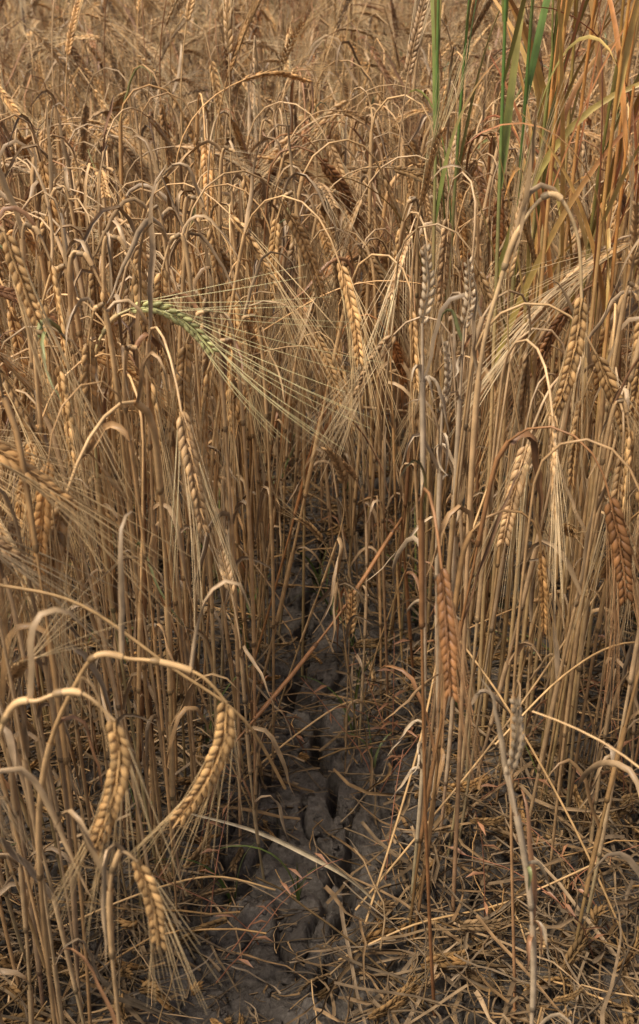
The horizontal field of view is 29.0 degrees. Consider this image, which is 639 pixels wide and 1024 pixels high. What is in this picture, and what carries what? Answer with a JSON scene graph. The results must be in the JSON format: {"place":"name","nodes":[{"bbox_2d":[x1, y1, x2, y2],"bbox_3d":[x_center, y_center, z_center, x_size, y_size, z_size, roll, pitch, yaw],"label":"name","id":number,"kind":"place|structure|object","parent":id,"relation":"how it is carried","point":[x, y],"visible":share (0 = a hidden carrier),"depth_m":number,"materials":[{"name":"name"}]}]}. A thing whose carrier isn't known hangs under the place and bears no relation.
{"place":"outdoors","nodes":[
{"label":"outdoors","id":0,"kind":"place"},
{"bbox_2d":[0,0,638,1023],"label":"barley field","id":1,"kind":"structure","parent":0,"point":[224,48],"depth_m":1.53,"materials":[{"name":"plant"}]},
{"bbox_2d":[0,583,286,789],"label":"fallen straw","id":2,"kind":"object","parent":1,"relation":"on","point":[189,679],"visible":0.88,"depth_m":0.96,"materials":[{"name":"beige plant"}]},
{"bbox_2d":[495,641,634,744],"bbox_3d":[0.283,0.165,1.252,0.276,0.055,0.009,-17,32,-29],"label":"fallen straw","id":3,"kind":"object","parent":1,"relation":"on","point":[548,689],"visible":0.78,"depth_m":1.22,"materials":[{"name":"beige plant"}]},
{"bbox_2d":[0,0,638,1023],"bbox_3d":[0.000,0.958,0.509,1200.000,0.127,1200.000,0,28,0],"label":"ground","id":4,"kind":"structure","parent":0,"point":[314,894],"depth_m":1.49,"materials":[{"name":"soil"}]},
{"bbox_2d":[0,167,94,824],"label":"barley plant","id":5,"kind":"object","parent":4,"relation":"on","point":[32,225],"visible":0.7,"depth_m":1.11,"materials":[{"name":"plant"}]},
{"bbox_2d":[33,318,105,907],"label":"barley plant","id":6,"kind":"object","parent":4,"relation":"on","point":[64,395],"visible":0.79,"depth_m":1.09,"materials":[{"name":"plant"}]},
{"bbox_2d":[9,158,130,835],"bbox_3d":[-0.264,0.042,1.304,0.080,0.802,0.051,14,31,24],"label":"barley plant","id":7,"kind":"object","parent":4,"relation":"on","point":[63,267],"visible":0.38,"depth_m":1.17,"materials":[{"name":"plant"}]},
{"bbox_2d":[0,225,145,978],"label":"barley plant","id":8,"kind":"object","parent":4,"relation":"on","point":[20,275],"visible":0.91,"depth_m":0.97,"materials":[{"name":"plant"}]},
{"bbox_2d":[25,93,122,690],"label":"barley plant","id":9,"kind":"object","parent":4,"relation":"on","point":[43,229],"visible":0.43,"depth_m":1.37,"materials":[{"name":"plant"}]},
{"bbox_2d":[0,607,186,948],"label":"barley plant","id":10,"kind":"object","parent":4,"relation":"on","point":[117,774],"visible":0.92,"depth_m":0.79,"materials":[{"name":"plant"}]},
{"bbox_2d":[48,239,145,847],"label":"barley plant","id":11,"kind":"object","parent":4,"relation":"on","point":[85,256],"visible":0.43,"depth_m":1.17,"materials":[{"name":"plant"}]},
{"bbox_2d":[49,296,189,884],"bbox_3d":[-0.186,0.121,1.253,0.132,0.710,0.037,-15,31,-26],"label":"barley plant","id":12,"kind":"object","parent":4,"relation":"on","point":[88,367],"visible":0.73,"depth_m":1.13,"materials":[{"name":"plant"}]},
{"bbox_2d":[84,144,154,652],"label":"barley plant","id":13,"kind":"object","parent":4,"relation":"on","point":[126,209],"visible":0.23,"depth_m":1.39,"materials":[{"name":"plant"}]},
{"bbox_2d":[68,220,183,837],"bbox_3d":[-0.199,0.069,1.302,0.153,0.756,0.061,11,30,20],"label":"barley plant","id":14,"kind":"object","parent":4,"relation":"on","point":[108,238],"visible":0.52,"depth_m":1.17,"materials":[{"name":"plant"}]},
{"bbox_2d":[56,809,221,1023],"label":"barley plant","id":15,"kind":"object","parent":4,"relation":"on","point":[149,890],"visible":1,"depth_m":0.82,"materials":[{"name":"plant"}]},
{"bbox_2d":[87,197,197,740],"bbox_3d":[-0.173,-0.007,1.467,0.086,0.735,0.126,25,37,38],"label":"barley plant","id":16,"kind":"object","parent":4,"relation":"on","point":[143,252],"visible":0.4,"depth_m":1.33,"materials":[{"name":"plant"}]},
{"bbox_2d":[35,511,250,1023],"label":"barley plant","id":17,"kind":"object","parent":4,"relation":"on","point":[219,750],"visible":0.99,"depth_m":0.89,"materials":[{"name":"plant"}]},
{"bbox_2d":[121,332,189,870],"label":"barley plant","id":18,"kind":"object","parent":4,"relation":"on","point":[125,349],"visible":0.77,"depth_m":1.17,"materials":[{"name":"plant"}]},
{"bbox_2d":[52,875,275,932],"bbox_3d":[-0.175,0.423,1.345,0.263,0.052,0.020,-10,30,-19],"label":"fallen straw","id":19,"kind":"object","parent":4,"relation":"on","point":[184,880],"visible":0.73,"depth_m":1.35,"materials":[{"name":"beige plant"}]},
{"bbox_2d":[107,214,239,834],"bbox_3d":[-0.146,0.069,1.293,0.129,0.765,0.075,-13,31,-23],"label":"barley plant","id":20,"kind":"object","parent":4,"relation":"on","point":[162,322],"visible":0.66,"depth_m":1.18,"materials":[{"name":"plant"}]},
{"bbox_2d":[149,291,241,843],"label":"barley plant","id":21,"kind":"object","parent":4,"relation":"on","point":[184,361],"visible":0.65,"depth_m":1.20,"materials":[{"name":"plant"}]},
{"bbox_2d":[150,162,247,718],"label":"barley plant","id":22,"kind":"object","parent":4,"relation":"on","point":[216,268],"visible":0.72,"depth_m":1.38,"materials":[{"name":"plant"}]},
{"bbox_2d":[158,140,275,547],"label":"barley plant","id":23,"kind":"object","parent":4,"relation":"on","point":[245,184],"visible":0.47,"depth_m":1.50,"materials":[{"name":"plant"}]},
{"bbox_2d":[183,328,256,799],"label":"barley plant","id":24,"kind":"object","parent":4,"relation":"on","point":[203,431],"visible":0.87,"depth_m":1.24,"materials":[{"name":"plant"}]},
{"bbox_2d":[89,265,382,868],"bbox_3d":[-0.079,0.098,1.282,0.279,0.724,0.110,0,28,0],"label":"unripe barley plant","id":25,"kind":"object","parent":4,"relation":"on","point":[171,314],"visible":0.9,"depth_m":1.14,"materials":[{"name":"green plant"}]},
{"bbox_2d":[209,251,301,780],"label":"barley plant","id":26,"kind":"object","parent":4,"relation":"on","point":[229,392],"visible":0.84,"depth_m":1.34,"materials":[{"name":"plant"}]},
{"bbox_2d":[234,80,304,526],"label":"barley plant","id":27,"kind":"object","parent":4,"relation":"on","point":[286,171],"visible":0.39,"depth_m":1.88,"materials":[{"name":"plant"}]},
{"bbox_2d":[246,97,339,675],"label":"barley plant","id":28,"kind":"object","parent":4,"relation":"on","point":[273,245],"visible":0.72,"depth_m":1.50,"materials":[{"name":"plant"}]},
{"bbox_2d":[241,700,392,781],"bbox_3d":[-0.003,0.278,1.597,0.251,0.053,0.019,-18,33,-31],"label":"fallen straw","id":29,"kind":"object","parent":4,"relation":"on","point":[295,735],"visible":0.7,"depth_m":1.59,"materials":[{"name":"brown plant"}]},
{"bbox_2d":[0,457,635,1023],"bbox_3d":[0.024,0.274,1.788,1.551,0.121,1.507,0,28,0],"label":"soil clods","id":30,"kind":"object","parent":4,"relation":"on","point":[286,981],"visible":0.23,"depth_m":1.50,"materials":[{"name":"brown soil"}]},
{"bbox_2d":[0,423,636,903],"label":"grass weeds","id":31,"kind":"object","parent":4,"relation":"on","point":[220,881],"depth_m":1.65,"materials":[{"name":"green plant"}]},
{"bbox_2d":[0,301,638,1023],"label":"straw litter","id":32,"kind":"object","parent":4,"relation":"on","point":[412,991],"visible":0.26,"depth_m":1.39,"materials":[{"name":"beige plant"}]},
{"bbox_2d":[181,812,382,909],"bbox_3d":[-0.042,0.384,1.402,0.262,0.047,0.031,12,30,22],"label":"dry leaf blade","id":33,"kind":"object","parent":32,"relation":"on","point":[312,858],"visible":0.81,"depth_m":1.41,"materials":[{"name":"plant"}]},
{"bbox_2d":[364,487,486,923],"bbox_3d":[0.125,0.206,1.401,0.008,0.382,0.355,12,30,21],"label":"fallen straw","id":34,"kind":"object","parent":32,"relation":"on","point":[408,783],"visible":0.48,"depth_m":1.38,"materials":[{"name":"beige plant"}]},
{"bbox_2d":[338,862,595,959],"bbox_3d":[0.158,0.422,1.325,0.290,0.072,0.017,-7,29,-13],"label":"fallen straw","id":35,"kind":"object","parent":32,"relation":"on","point":[467,912],"visible":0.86,"depth_m":1.33,"materials":[{"name":"beige plant"}]},
{"bbox_2d":[355,571,611,910],"bbox_3d":[0.205,0.243,1.396,0.408,0.322,0.019,-20,34,-33],"label":"fallen straw","id":36,"kind":"object","parent":32,"relation":"on","point":[461,781],"visible":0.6,"depth_m":1.38,"materials":[{"name":"beige plant"}]},
{"bbox_2d":[342,572,372,775],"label":"barley plant","id":37,"kind":"object","parent":4,"relation":"on","point":[354,611],"visible":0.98,"depth_m":1.49,"materials":[{"name":"plant"}]},
{"bbox_2d":[153,633,638,982],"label":"dead weed stems","id":38,"kind":"object","parent":4,"relation":"on","point":[481,826],"visible":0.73,"depth_m":1.38,"materials":[{"name":"plant"}]},
{"bbox_2d":[388,231,449,920],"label":"weathered barley stalk","id":39,"kind":"object","parent":4,"relation":"on","point":[422,379],"visible":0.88,"depth_m":1.10,"materials":[{"name":"plant"}]},
{"bbox_2d":[367,240,476,854],"bbox_3d":[0.104,0.087,1.280,0.111,0.745,0.039,-15,31,-26],"label":"weathered barley stalk","id":40,"kind":"object","parent":4,"relation":"on","point":[454,463],"visible":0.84,"depth_m":1.20,"materials":[{"name":"plant"}]},
{"bbox_2d":[371,163,481,651],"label":"barley plant","id":41,"kind":"object","parent":4,"relation":"on","point":[409,200],"visible":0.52,"depth_m":1.56,"materials":[{"name":"plant"}]},
{"bbox_2d":[400,333,472,884],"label":"weathered barley stalk","id":42,"kind":"object","parent":4,"relation":"on","point":[445,390],"visible":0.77,"depth_m":1.17,"materials":[{"name":"plant"}]},
{"bbox_2d":[290,0,638,795],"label":"reed grass","id":43,"kind":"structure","parent":4,"relation":"on","point":[604,200],"depth_m":1.32,"materials":[{"name":"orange plant"}]},
{"bbox_2d":[451,102,587,923],"bbox_3d":[0.180,0.069,1.167,0.116,0.883,0.031,0,28,0],"label":"barley plant","id":44,"kind":"object","parent":4,"relation":"on","point":[578,326],"visible":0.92,"depth_m":1.07,"materials":[{"name":"plant"}]},
{"bbox_2d":[480,678,571,1023],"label":"weathered barley stalk","id":45,"kind":"object","parent":4,"relation":"on","point":[530,874],"visible":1,"depth_m":0.91,"materials":[{"name":"plant"}]},
{"bbox_2d":[460,640,625,942],"bbox_3d":[0.237,0.301,1.328,0.249,0.282,0.012,24,36,37],"label":"fallen straw","id":46,"kind":"object","parent":4,"relation":"on","point":[546,775],"visible":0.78,"depth_m":1.31,"materials":[{"name":"beige plant"}]},
{"bbox_2d":[532,278,626,818],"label":"barley plant","id":47,"kind":"object","parent":4,"relation":"on","point":[571,479],"visible":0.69,"depth_m":1.27,"materials":[{"name":"plant"}]},
{"bbox_2d":[525,357,638,891],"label":"barley plant","id":48,"kind":"object","parent":4,"relation":"on","point":[625,401],"visible":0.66,"depth_m":1.18,"materials":[{"name":"plant"}]},
{"bbox_2d":[555,242,638,836],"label":"barley plant","id":49,"kind":"object","parent":4,"relation":"on","point":[634,390],"visible":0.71,"depth_m":1.19,"materials":[{"name":"plant"}]},
{"bbox_2d":[556,287,638,787],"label":"barley plant","id":50,"kind":"object","parent":4,"relation":"on","point":[595,329],"visible":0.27,"depth_m":1.32,"materials":[{"name":"plant"}]}
]}

